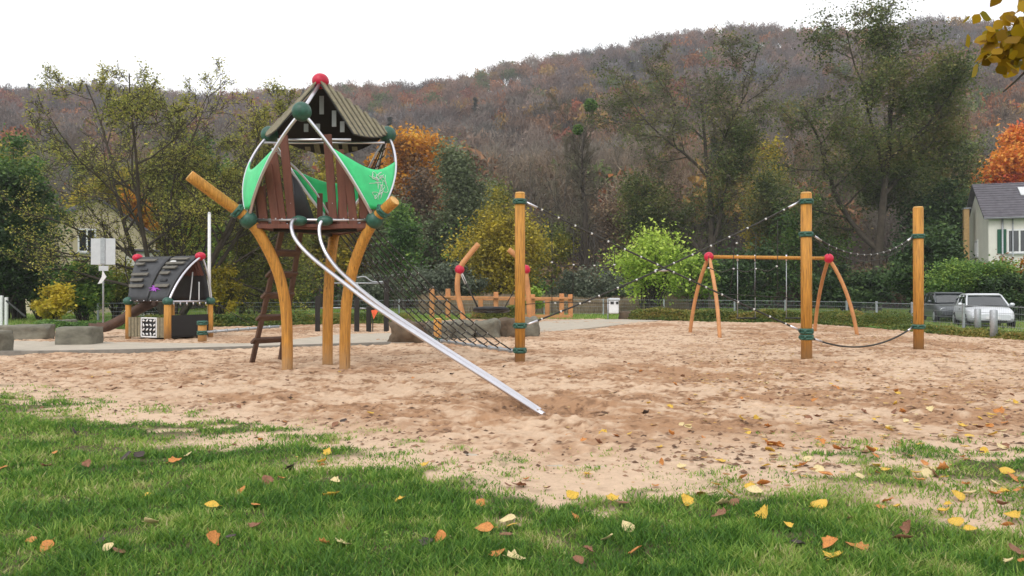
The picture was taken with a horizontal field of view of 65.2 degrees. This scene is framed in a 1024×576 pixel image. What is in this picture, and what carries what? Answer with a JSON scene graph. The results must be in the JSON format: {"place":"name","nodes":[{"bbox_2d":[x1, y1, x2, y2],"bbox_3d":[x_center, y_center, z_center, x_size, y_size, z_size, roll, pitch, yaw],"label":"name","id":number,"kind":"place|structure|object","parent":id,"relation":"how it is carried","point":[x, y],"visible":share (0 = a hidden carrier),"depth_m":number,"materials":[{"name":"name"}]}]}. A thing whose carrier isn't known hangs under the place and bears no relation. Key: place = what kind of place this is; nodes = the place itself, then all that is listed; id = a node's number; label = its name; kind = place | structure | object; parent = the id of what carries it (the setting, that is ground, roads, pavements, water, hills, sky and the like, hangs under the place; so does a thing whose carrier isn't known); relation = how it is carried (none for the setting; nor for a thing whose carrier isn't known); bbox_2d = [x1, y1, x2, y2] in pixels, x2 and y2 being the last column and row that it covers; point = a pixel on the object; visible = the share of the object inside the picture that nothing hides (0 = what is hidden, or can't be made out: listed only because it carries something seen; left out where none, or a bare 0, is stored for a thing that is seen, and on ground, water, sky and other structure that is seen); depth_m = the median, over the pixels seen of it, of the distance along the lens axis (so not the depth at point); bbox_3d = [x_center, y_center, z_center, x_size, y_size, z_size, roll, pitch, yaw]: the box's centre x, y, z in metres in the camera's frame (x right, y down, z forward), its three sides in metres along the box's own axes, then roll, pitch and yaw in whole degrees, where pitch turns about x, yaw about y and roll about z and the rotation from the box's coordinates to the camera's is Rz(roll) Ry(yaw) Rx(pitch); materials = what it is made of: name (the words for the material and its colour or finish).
{"place":"outdoors","nodes":[
{"label":"outdoors","id":0,"kind":"place"},
{"bbox_2d":[14,333,391,350],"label":"path","id":1,"kind":"structure","parent":0,"point":[52,345],"depth_m":20.95,"materials":[{"name":"concrete"}]},
{"bbox_2d":[0,318,1023,575],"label":"sand","id":2,"kind":"structure","parent":0,"point":[404,392],"depth_m":9.93,"materials":[{"name":"sand"}]},
{"bbox_2d":[186,73,545,415],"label":"climbing tower","id":3,"kind":"structure","parent":2,"relation":"on","point":[320,115],"depth_m":14.25,"materials":[{"name":"orange wood"}]},
{"bbox_2d":[340,229,512,352],"bbox_3d":[-2.302,0.130,17.476,3.415,2.515,5.924,0,0,-23],"label":"climbing net","id":4,"kind":"object","parent":3,"relation":"attached to","point":[481,345],"visible":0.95,"depth_m":16.46,"materials":[{"name":"fabric"}]},
{"bbox_2d":[469,304,514,318],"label":"ground cover","id":5,"kind":"object","parent":2,"relation":"on","point":[510,314],"visible":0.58,"depth_m":41.46,"materials":[{"name":"green plant"}]},
{"bbox_2d":[455,242,531,319],"bbox_3d":[-0.646,0.108,28.000,2.718,3.424,0.331,0,0,0],"label":"nest swing set","id":6,"kind":"object","parent":2,"relation":"on","point":[459,269],"visible":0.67,"depth_m":27.92,"materials":[{"name":"orange wood"}]},
{"bbox_2d":[461,273,514,312],"bbox_3d":[-0.687,0.159,27.975,1.300,1.482,2.015,1,-1,-59],"label":"nest swing","id":7,"kind":"object","parent":6,"relation":"hanging from","point":[489,309],"visible":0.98,"depth_m":27.66,"materials":[{"name":"wicker"}]},
{"bbox_2d":[0,383,1023,575],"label":"grass","id":8,"kind":"structure","parent":2,"relation":"on","point":[734,537],"depth_m":4.73,"materials":[{"name":"plant"}]},
{"bbox_2d":[0,329,1023,475],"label":"bark crumbs","id":9,"kind":"object","parent":2,"relation":"on","point":[704,453],"visible":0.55,"depth_m":9.65,"materials":[{"name":"wood"}]},
{"bbox_2d":[0,408,1023,575],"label":"clover","id":10,"kind":"object","parent":2,"relation":"on","point":[427,497],"visible":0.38,"depth_m":4.99,"materials":[{"name":"green plant"}]},
{"bbox_2d":[2,327,1023,487],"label":"leaf litter","id":11,"kind":"object","parent":2,"relation":"on","point":[865,450],"visible":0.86,"depth_m":10.47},
{"bbox_2d":[512,192,526,361],"bbox_3d":[0.158,-0.117,16.110,0.297,3.624,0.292,0,0,0],"label":"wooden post","id":12,"kind":"object","parent":2,"relation":"on","point":[519,324],"visible":1,"depth_m":16.01,"materials":[{"name":"orange wood"}]},
{"bbox_2d":[526,201,799,330],"bbox_3d":[3.140,-0.421,16.399,5.816,2.678,0.092,0,0,-5],"label":"climbing rope","id":13,"kind":"object","parent":12,"relation":"attached to","point":[646,259],"visible":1,"depth_m":16.36,"materials":[{"name":"black fabric"}]},
{"bbox_2d":[708,220,787,297],"bbox_3d":[5.069,-0.625,17.204,1.730,1.676,0.036,0,0,0],"label":"rope web","id":14,"kind":"object","parent":13,"relation":"attached to","point":[733,268],"visible":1,"depth_m":17.20},
{"bbox_2d":[688,252,858,337],"bbox_3d":[8.677,0.269,26.821,5.560,2.924,2.782,0,0,-16],"label":"swing set","id":15,"kind":"object","parent":2,"relation":"on","point":[827,258],"visible":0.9,"depth_m":26.45,"materials":[{"name":"orange wood"}]},
{"bbox_2d":[798,192,813,358],"bbox_3d":[6.124,-0.148,16.660,0.314,3.693,0.309,0,0,0],"label":"wooden post","id":16,"kind":"object","parent":2,"relation":"on","point":[806,331],"visible":1,"depth_m":16.55,"materials":[{"name":"orange wood"}]},
{"bbox_2d":[526,201,799,325],"bbox_3d":[3.127,-0.521,16.378,5.782,2.602,0.048,0,0,-5],"label":"climbing rope","id":17,"kind":"object","parent":16,"relation":"attached to","point":[655,271],"visible":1,"depth_m":16.36,"materials":[{"name":"black fabric"}]},
{"bbox_2d":[911,206,925,349],"bbox_3d":[9.851,-0.129,19.410,0.325,3.688,0.320,0,0,0],"label":"wooden post","id":18,"kind":"object","parent":2,"relation":"on","point":[918,325],"visible":0.98,"depth_m":19.30,"materials":[{"name":"orange wood"}]},
{"bbox_2d":[813,235,912,265],"bbox_3d":[8.007,-0.879,18.031,4.409,0.788,0.048,0,0,-39],"label":"climbing rope","id":19,"kind":"object","parent":18,"relation":"attached to","point":[854,254],"visible":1,"depth_m":17.90,"materials":[{"name":"fabric"}]},
{"bbox_2d":[0,0,1023,99],"label":"sky","id":20,"kind":"structure","parent":0,"point":[379,41],"materials":[{"name":"white"}]},
{"bbox_2d":[3,307,1023,330],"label":"lawn","id":21,"kind":"structure","parent":0,"point":[30,319],"depth_m":45.44,"materials":[{"name":"green plant"}]},
{"bbox_2d":[144,312,416,326],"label":"ground cover","id":22,"kind":"object","parent":21,"relation":"on","point":[229,319],"visible":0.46,"depth_m":34.80,"materials":[{"name":"green plant"}]},
{"bbox_2d":[413,292,695,313],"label":"dry reeds","id":23,"kind":"object","parent":21,"relation":"on","point":[625,305],"visible":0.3,"depth_m":52.24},
{"bbox_2d":[627,306,912,327],"bbox_3d":[11.755,1.256,36.711,3.957,0.753,14.262,0,0,-39],"label":"ground cover","id":24,"kind":"object","parent":21,"relation":"on","point":[881,319],"visible":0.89,"depth_m":36.91,"materials":[{"name":"green plant"}]},
{"bbox_2d":[924,292,961,322],"bbox_3d":[20.997,0.911,38.583,2.045,1.435,4.425,0,0,16],"label":"parked car","id":25,"kind":"object","parent":21,"relation":"on","point":[946,300],"visible":0.43,"depth_m":37.85,"materials":[{"name":"grey paint"}]},
{"bbox_2d":[13,46,1021,336],"bbox_3d":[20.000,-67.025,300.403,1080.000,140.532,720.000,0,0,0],"label":"ground","id":26,"kind":"structure","parent":0,"point":[851,234],"depth_m":125.03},
{"bbox_2d":[0,329,14,350],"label":"stone block","id":27,"kind":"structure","parent":26,"relation":"on","point":[7,339],"depth_m":18.47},
{"bbox_2d":[0,324,54,339],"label":"wall stone","id":28,"kind":"object","parent":26,"relation":"on","point":[43,331],"visible":0.6,"depth_m":23.63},
{"bbox_2d":[8,257,57,319],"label":"evergreen shrub","id":29,"kind":"object","parent":26,"relation":"on","point":[35,292],"visible":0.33,"depth_m":40.32,"materials":[{"name":"green plant"}]},
{"bbox_2d":[0,123,77,319],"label":"evergreen shrub","id":30,"kind":"object","parent":26,"relation":"on","point":[17,142],"visible":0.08,"depth_m":41.87,"materials":[{"name":"green plant"}]},
{"bbox_2d":[0,147,86,319],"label":"evergreen shrub","id":31,"kind":"object","parent":26,"relation":"on","point":[13,274],"visible":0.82,"depth_m":39.56,"materials":[{"name":"green plant"}]},
{"bbox_2d":[29,281,83,319],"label":"yellow bush","id":32,"kind":"object","parent":26,"relation":"on","point":[57,303],"visible":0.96,"depth_m":34.71,"materials":[{"name":"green plant"}]},
{"bbox_2d":[34,257,121,320],"bbox_3d":[-20.500,0.028,37.949,3.691,3.327,3.642,0,0,0],"label":"leafy shrub","id":33,"kind":"object","parent":26,"relation":"on","point":[89,292],"visible":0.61,"depth_m":37.41,"materials":[{"name":"green plant"}]},
{"bbox_2d":[33,318,124,328],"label":"ground cover","id":34,"kind":"object","parent":26,"relation":"on","point":[57,324],"visible":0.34,"depth_m":29.84,"materials":[{"name":"green plant"}]},
{"bbox_2d":[55,326,103,344],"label":"stone block","id":35,"kind":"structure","parent":26,"relation":"on","point":[78,335],"depth_m":20.90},
{"bbox_2d":[25,195,161,313],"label":"cream house","id":36,"kind":"structure","parent":26,"relation":"on","point":[76,245],"depth_m":53.90,"materials":[{"name":"paint"}]},
{"bbox_2d":[57,166,144,212],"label":"orange tree","id":37,"kind":"object","parent":26,"relation":"on","point":[101,186],"visible":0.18,"depth_m":67.94,"materials":[{"name":"grey plant"}]},
{"bbox_2d":[91,238,114,322],"bbox_3d":[-14.529,-0.054,28.417,0.870,3.446,0.232,0,0,0],"label":"traffic sign","id":38,"kind":"object","parent":26,"relation":"on","point":[102,251],"visible":0.94,"depth_m":28.42,"materials":[{"name":"metal"}]},
{"bbox_2d":[96,253,138,318],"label":"leafy shrub","id":39,"kind":"object","parent":26,"relation":"on","point":[120,292],"visible":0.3,"depth_m":41.69,"materials":[{"name":"green plant"}]},
{"bbox_2d":[110,185,162,248],"bbox_3d":[-30.395,-3.136,64.616,5.484,10.098,5.187,0,0,30],"label":"orange tree","id":40,"kind":"object","parent":26,"relation":"on","point":[135,211],"visible":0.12,"depth_m":63.42,"materials":[{"name":"grey plant"}]},
{"bbox_2d":[88,252,215,339],"bbox_3d":[-11.329,0.263,25.148,3.636,2.772,2.090,0,0,23],"label":"playhouse","id":41,"kind":"object","parent":26,"relation":"on","point":[180,279],"visible":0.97,"depth_m":24.60,"materials":[{"name":"grey wood"}]},
{"bbox_2d":[119,142,205,249],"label":"olive tree","id":42,"kind":"object","parent":26,"relation":"on","point":[170,176],"visible":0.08,"depth_m":70.22,"materials":[{"name":"green plant"}]},
{"bbox_2d":[0,56,336,321],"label":"fruit tree","id":43,"kind":"object","parent":26,"relation":"on","point":[187,213],"visible":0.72,"depth_m":37.13,"materials":[{"name":"green plant"}]},
{"bbox_2d":[0,342,390,355],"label":"kerb","id":44,"kind":"structure","parent":26,"relation":"on","point":[14,353],"depth_m":18.79,"materials":[{"name":"concrete"}]},
{"bbox_2d":[159,129,235,265],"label":"olive tree","id":45,"kind":"object","parent":26,"relation":"on","point":[209,142],"visible":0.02,"depth_m":75.34,"materials":[{"name":"green plant"}]},
{"bbox_2d":[169,178,236,309],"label":"woodside tree","id":46,"kind":"object","parent":26,"relation":"on","point":[212,251],"visible":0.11,"depth_m":65.69,"materials":[{"name":"green plant"}]},
{"bbox_2d":[197,262,248,314],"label":"yellow bush","id":47,"kind":"object","parent":26,"relation":"on","point":[222,289],"visible":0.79,"depth_m":37.76,"materials":[{"name":"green plant"}]},
{"bbox_2d":[224,140,314,309],"bbox_3d":[-19.128,-4.815,63.024,7.820,13.448,7.731,0,0,0],"label":"olive tree","id":48,"kind":"object","parent":26,"relation":"on","point":[306,238],"visible":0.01,"depth_m":61.99,"materials":[{"name":"green plant"}]},
{"bbox_2d":[221,254,321,313],"bbox_3d":[-15.884,-0.664,52.202,7.030,4.910,5.093,0,0,0],"label":"leafy shrub","id":49,"kind":"object","parent":26,"relation":"on","point":[300,292],"visible":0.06,"depth_m":51.89,"materials":[{"name":"green plant"}]},
{"bbox_2d":[211,191,338,313],"bbox_3d":[-13.400,-1.919,43.215,6.657,7.468,6.460,0,0,-43],"label":"tree","id":50,"kind":"object","parent":26,"relation":"on","point":[244,265],"visible":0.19,"depth_m":42.83,"materials":[{"name":"green plant"}]},
{"bbox_2d":[302,153,352,306],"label":"yellow tree","id":51,"kind":"object","parent":26,"relation":"on","point":[320,254],"visible":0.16,"depth_m":69.89,"materials":[{"name":"grey plant"}]},
{"bbox_2d":[315,276,388,331],"bbox_3d":[-5.800,0.618,28.997,2.700,2.109,0.206,0,0,0],"label":"exercise frame","id":52,"kind":"object","parent":26,"relation":"on","point":[356,307],"visible":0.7,"depth_m":28.92,"materials":[{"name":"black metal"}]},
{"bbox_2d":[338,203,384,280],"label":"woodside tree","id":53,"kind":"object","parent":26,"relation":"on","point":[351,247],"visible":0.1,"depth_m":74.33,"materials":[{"name":"green plant"}]},
{"bbox_2d":[334,268,411,313],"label":"grey shrub","id":54,"kind":"object","parent":26,"relation":"on","point":[376,291],"visible":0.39,"depth_m":49.39,"materials":[{"name":"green plant"}]},
{"bbox_2d":[341,152,404,269],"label":"orange tree","id":55,"kind":"object","parent":26,"relation":"on","point":[367,163],"visible":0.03,"depth_m":84.59,"materials":[{"name":"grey plant"}]},
{"bbox_2d":[357,185,436,308],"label":"woodside tree","id":56,"kind":"object","parent":26,"relation":"on","point":[376,269],"visible":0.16,"depth_m":70.77,"materials":[{"name":"green plant"}]},
{"bbox_2d":[370,198,432,309],"bbox_3d":[-8.778,-2.669,63.815,5.058,9.132,5.418,0,0,0],"label":"olive tree","id":57,"kind":"object","parent":26,"relation":"on","point":[403,229],"visible":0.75,"depth_m":63.23,"materials":[{"name":"green plant"}]},
{"bbox_2d":[389,321,426,343],"bbox_3d":[-2.912,1.276,22.260,1.017,0.763,1.056,0,0,5],"label":"boulder","id":58,"kind":"object","parent":26,"relation":"on","point":[399,334],"visible":0.58,"depth_m":21.80,"materials":[{"name":"brown stone"}]},
{"bbox_2d":[394,153,445,306],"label":"dark tree","id":59,"kind":"object","parent":26,"relation":"on","point":[423,196],"visible":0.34,"depth_m":77.73,"materials":[{"name":"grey plant"}]},
{"bbox_2d":[377,121,480,268],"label":"orange tree","id":60,"kind":"object","parent":26,"relation":"on","point":[406,145],"visible":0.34,"depth_m":89.57,"materials":[{"name":"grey plant"}]},
{"bbox_2d":[401,258,490,300],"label":"grey shrub","id":61,"kind":"object","parent":26,"relation":"on","point":[437,280],"visible":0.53,"depth_m":56.93,"materials":[{"name":"green plant"}]},
{"bbox_2d":[415,130,505,275],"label":"grey green tree","id":62,"kind":"object","parent":26,"relation":"on","point":[463,186],"visible":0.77,"depth_m":74.66,"materials":[{"name":"brown plant"}]},
{"bbox_2d":[451,319,476,337],"bbox_3d":[-1.474,1.313,24.131,0.869,0.769,0.916,0,0,1],"label":"boulder","id":63,"kind":"object","parent":26,"relation":"on","point":[465,327],"visible":0.43,"depth_m":23.76,"materials":[{"name":"grey stone"}]},
{"bbox_2d":[474,318,501,337],"bbox_3d":[-0.769,1.280,24.520,0.933,0.722,0.918,0,0,-1],"label":"boulder","id":64,"kind":"object","parent":26,"relation":"on","point":[492,327],"visible":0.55,"depth_m":24.16,"materials":[{"name":"grey stone"}]},
{"bbox_2d":[468,172,515,265],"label":"woodside tree","id":65,"kind":"object","parent":26,"relation":"on","point":[497,195],"visible":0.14,"depth_m":84.65,"materials":[{"name":"green plant"}]},
{"bbox_2d":[429,289,572,318],"bbox_3d":[-0.549,0.904,44.440,7.962,1.720,1.610,0,0,0],"label":"timber fence","id":66,"kind":"object","parent":26,"relation":"on","point":[480,299],"visible":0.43,"depth_m":43.87,"materials":[{"name":"orange wood"}]},
{"bbox_2d":[441,196,567,296],"bbox_3d":[-0.607,-2.588,59.492,9.624,8.937,8.609,0,0,0],"label":"yellow bush","id":67,"kind":"object","parent":26,"relation":"on","point":[493,260],"visible":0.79,"depth_m":58.76,"materials":[{"name":"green plant"}]},
{"bbox_2d":[0,12,1023,265],"bbox_3d":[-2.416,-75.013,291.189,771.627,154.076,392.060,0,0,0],"label":"hillside woodland","id":68,"kind":"object","parent":26,"relation":"on","point":[478,106],"visible":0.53,"depth_m":247.96,"materials":[{"name":"plant"}]},
{"bbox_2d":[512,146,551,253],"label":"bare tree","id":69,"kind":"object","parent":26,"relation":"on","point":[531,187],"visible":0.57,"depth_m":93.93,"materials":[{"name":"grey plant"}]},
{"bbox_2d":[68,93,1014,305],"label":"bare wood edge","id":70,"kind":"object","parent":26,"relation":"on","point":[739,241],"visible":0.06,"depth_m":102.10,"materials":[{"name":"plant"}]},
{"bbox_2d":[178,217,908,307],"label":"evergreen undergrowth","id":71,"kind":"object","parent":26,"relation":"on","point":[548,286],"visible":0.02,"depth_m":74.83,"materials":[{"name":"green plant"}]},
{"bbox_2d":[178,249,911,307],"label":"undergrowth","id":72,"kind":"object","parent":26,"relation":"on","point":[900,297],"visible":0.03,"depth_m":78.06,"materials":[{"name":"green plant"}]},
{"bbox_2d":[529,211,592,292],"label":"woodside tree","id":73,"kind":"object","parent":26,"relation":"on","point":[563,239],"visible":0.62,"depth_m":79.41,"materials":[{"name":"green plant"}]},
{"bbox_2d":[532,91,608,279],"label":"bare tree","id":74,"kind":"object","parent":26,"relation":"on","point":[578,131],"visible":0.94,"depth_m":81.36,"materials":[{"name":"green plant"}]},
{"bbox_2d":[546,258,637,300],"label":"dark shrub","id":75,"kind":"object","parent":26,"relation":"on","point":[582,287],"visible":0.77,"depth_m":61.30,"materials":[{"name":"green plant"}]},
{"bbox_2d":[585,185,637,295],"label":"woodside tree","id":76,"kind":"object","parent":26,"relation":"on","point":[608,228],"visible":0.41,"depth_m":77.80,"materials":[{"name":"green plant"}]},
{"bbox_2d":[588,206,700,308],"bbox_3d":[8.731,-1.643,50.178,6.982,6.830,6.373,0,0,35],"label":"light green shrub","id":77,"kind":"object","parent":26,"relation":"on","point":[634,265],"visible":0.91,"depth_m":49.20,"materials":[{"name":"green plant"}]},
{"bbox_2d":[624,128,687,229],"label":"bare tree","id":78,"kind":"object","parent":26,"relation":"on","point":[674,152],"visible":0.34,"depth_m":88.56,"materials":[{"name":"grey plant"}]},
{"bbox_2d":[605,165,707,295],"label":"woodside tree","id":79,"kind":"object","parent":26,"relation":"on","point":[633,224],"visible":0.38,"depth_m":71.31,"materials":[{"name":"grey plant"}]},
{"bbox_2d":[333,299,1023,330],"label":"wire fence","id":80,"kind":"object","parent":26,"relation":"on","point":[963,305],"visible":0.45,"depth_m":37.90,"materials":[{"name":"metal"}]},
{"bbox_2d":[569,23,801,309],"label":"tall tree","id":81,"kind":"object","parent":26,"relation":"on","point":[738,137],"visible":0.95,"depth_m":68.87,"materials":[{"name":"green plant"}]},
{"bbox_2d":[670,249,720,309],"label":"light green shrub","id":82,"kind":"object","parent":26,"relation":"on","point":[694,271],"visible":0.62,"depth_m":51.74,"materials":[{"name":"green plant"}]},
{"bbox_2d":[695,232,798,311],"bbox_3d":[17.245,-1.185,60.232,8.143,6.049,6.115,0,0,0],"label":"dark shrub","id":83,"kind":"object","parent":26,"relation":"on","point":[744,284],"visible":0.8,"depth_m":59.18,"materials":[{"name":"green plant"}]},
{"bbox_2d":[737,133,795,306],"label":"yellow tree","id":84,"kind":"object","parent":26,"relation":"on","point":[746,210],"visible":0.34,"depth_m":82.70,"materials":[{"name":"grey plant"}]},
{"bbox_2d":[729,163,820,307],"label":"woodside tree","id":85,"kind":"object","parent":26,"relation":"on","point":[764,213],"visible":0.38,"depth_m":77.88,"materials":[{"name":"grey plant"}]},
{"bbox_2d":[772,106,824,305],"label":"bare tree","id":86,"kind":"object","parent":26,"relation":"on","point":[799,149],"visible":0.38,"depth_m":90.05,"materials":[{"name":"grey plant"}]},
{"bbox_2d":[767,186,864,308],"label":"woodside tree","id":87,"kind":"object","parent":26,"relation":"on","point":[796,240],"visible":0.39,"depth_m":70.23,"materials":[{"name":"grey plant"}]},
{"bbox_2d":[794,263,904,311],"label":"dark shrub","id":88,"kind":"object","parent":26,"relation":"on","point":[867,282],"visible":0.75,"depth_m":55.02,"materials":[{"name":"green plant"}]},
{"bbox_2d":[750,0,997,311],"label":"tall tree","id":89,"kind":"object","parent":26,"relation":"on","point":[887,176],"visible":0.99,"depth_m":60.94,"materials":[{"name":"green plant"}]},
{"bbox_2d":[868,171,969,270],"bbox_3d":[34.249,-3.716,63.664,11.365,11.160,8.327,0,0,0],"label":"dark shrub","id":90,"kind":"object","parent":26,"relation":"on","point":[950,210],"visible":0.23,"depth_m":63.20,"materials":[{"name":"green plant"}]},
{"bbox_2d":[875,215,975,313],"bbox_3d":[25.742,-1.343,50.156,5.692,6.284,5.826,0,0,0],"label":"dark shrub","id":91,"kind":"object","parent":26,"relation":"on","point":[901,272],"visible":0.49,"depth_m":49.10,"materials":[{"name":"green plant"}]},
{"bbox_2d":[887,108,987,226],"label":"bare tree","id":92,"kind":"object","parent":26,"relation":"on","point":[965,125],"visible":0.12,"depth_m":79.61,"materials":[{"name":"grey plant"}]},
{"bbox_2d":[902,129,1003,226],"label":"woodside tree","id":93,"kind":"object","parent":26,"relation":"on","point":[963,177],"visible":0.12,"depth_m":70.84,"materials":[{"name":"green plant"}]},
{"bbox_2d":[887,323,1023,340],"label":"ground cover","id":94,"kind":"object","parent":26,"relation":"on","point":[966,332],"visible":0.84,"depth_m":25.86,"materials":[{"name":"green plant"}]},
{"bbox_2d":[927,126,997,237],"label":"woodside tree","id":95,"kind":"object","parent":26,"relation":"on","point":[974,136],"visible":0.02,"depth_m":83.08,"materials":[{"name":"green plant"}]},
{"bbox_2d":[962,208,971,259],"bbox_3d":[33.156,-1.989,58.318,0.500,7.670,0.800,0,0,20],"label":"wooden post","id":96,"kind":"object","parent":26,"relation":"on","point":[966,223],"visible":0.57,"depth_m":58.05,"materials":[{"name":"wood"}]},
{"bbox_2d":[924,254,1023,319],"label":"hedge","id":97,"kind":"object","parent":26,"relation":"on","point":[951,276],"visible":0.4,"depth_m":40.43,"materials":[{"name":"green plant"}]},
{"bbox_2d":[962,182,1023,268],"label":"white house","id":98,"kind":"structure","parent":26,"relation":"on","point":[996,216],"depth_m":54.48,"materials":[{"name":"paint"}]},
{"bbox_2d":[1006,229,1023,253],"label":"window","id":99,"kind":"structure","parent":98,"relation":"in","point":[1018,233],"depth_m":53.40,"materials":[{"name":"white paint"}]},
{"bbox_2d":[963,0,1023,91],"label":"overhanging tree","id":100,"kind":"object","parent":26,"relation":"on","point":[1007,56],"visible":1,"depth_m":3.32,"materials":[{"name":"yellow plant"}]},
{"bbox_2d":[967,106,1023,195],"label":"flame tree","id":101,"kind":"object","parent":26,"relation":"on","point":[1008,166],"visible":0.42,"depth_m":76.24,"materials":[{"name":"orange plant"}]},
{"bbox_2d":[967,270,1023,321],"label":"hedge","id":102,"kind":"object","parent":26,"relation":"on","point":[1008,281],"visible":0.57,"depth_m":39.41,"materials":[{"name":"green plant"}]},
{"bbox_2d":[396,319,668,343],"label":"path","id":103,"kind":"structure","parent":0,"point":[559,326],"depth_m":34.24,"materials":[{"name":"concrete"}]},
{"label":"road","id":104,"kind":"structure","parent":0,"visible":0},
{"bbox_2d":[953,293,1015,327],"bbox_3d":[19.745,0.942,33.583,2.045,1.435,4.425,0,0,21],"label":"parked car","id":105,"kind":"object","parent":104,"relation":"on","point":[979,300],"visible":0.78,"depth_m":32.65,"materials":[{"name":"silver metal"}]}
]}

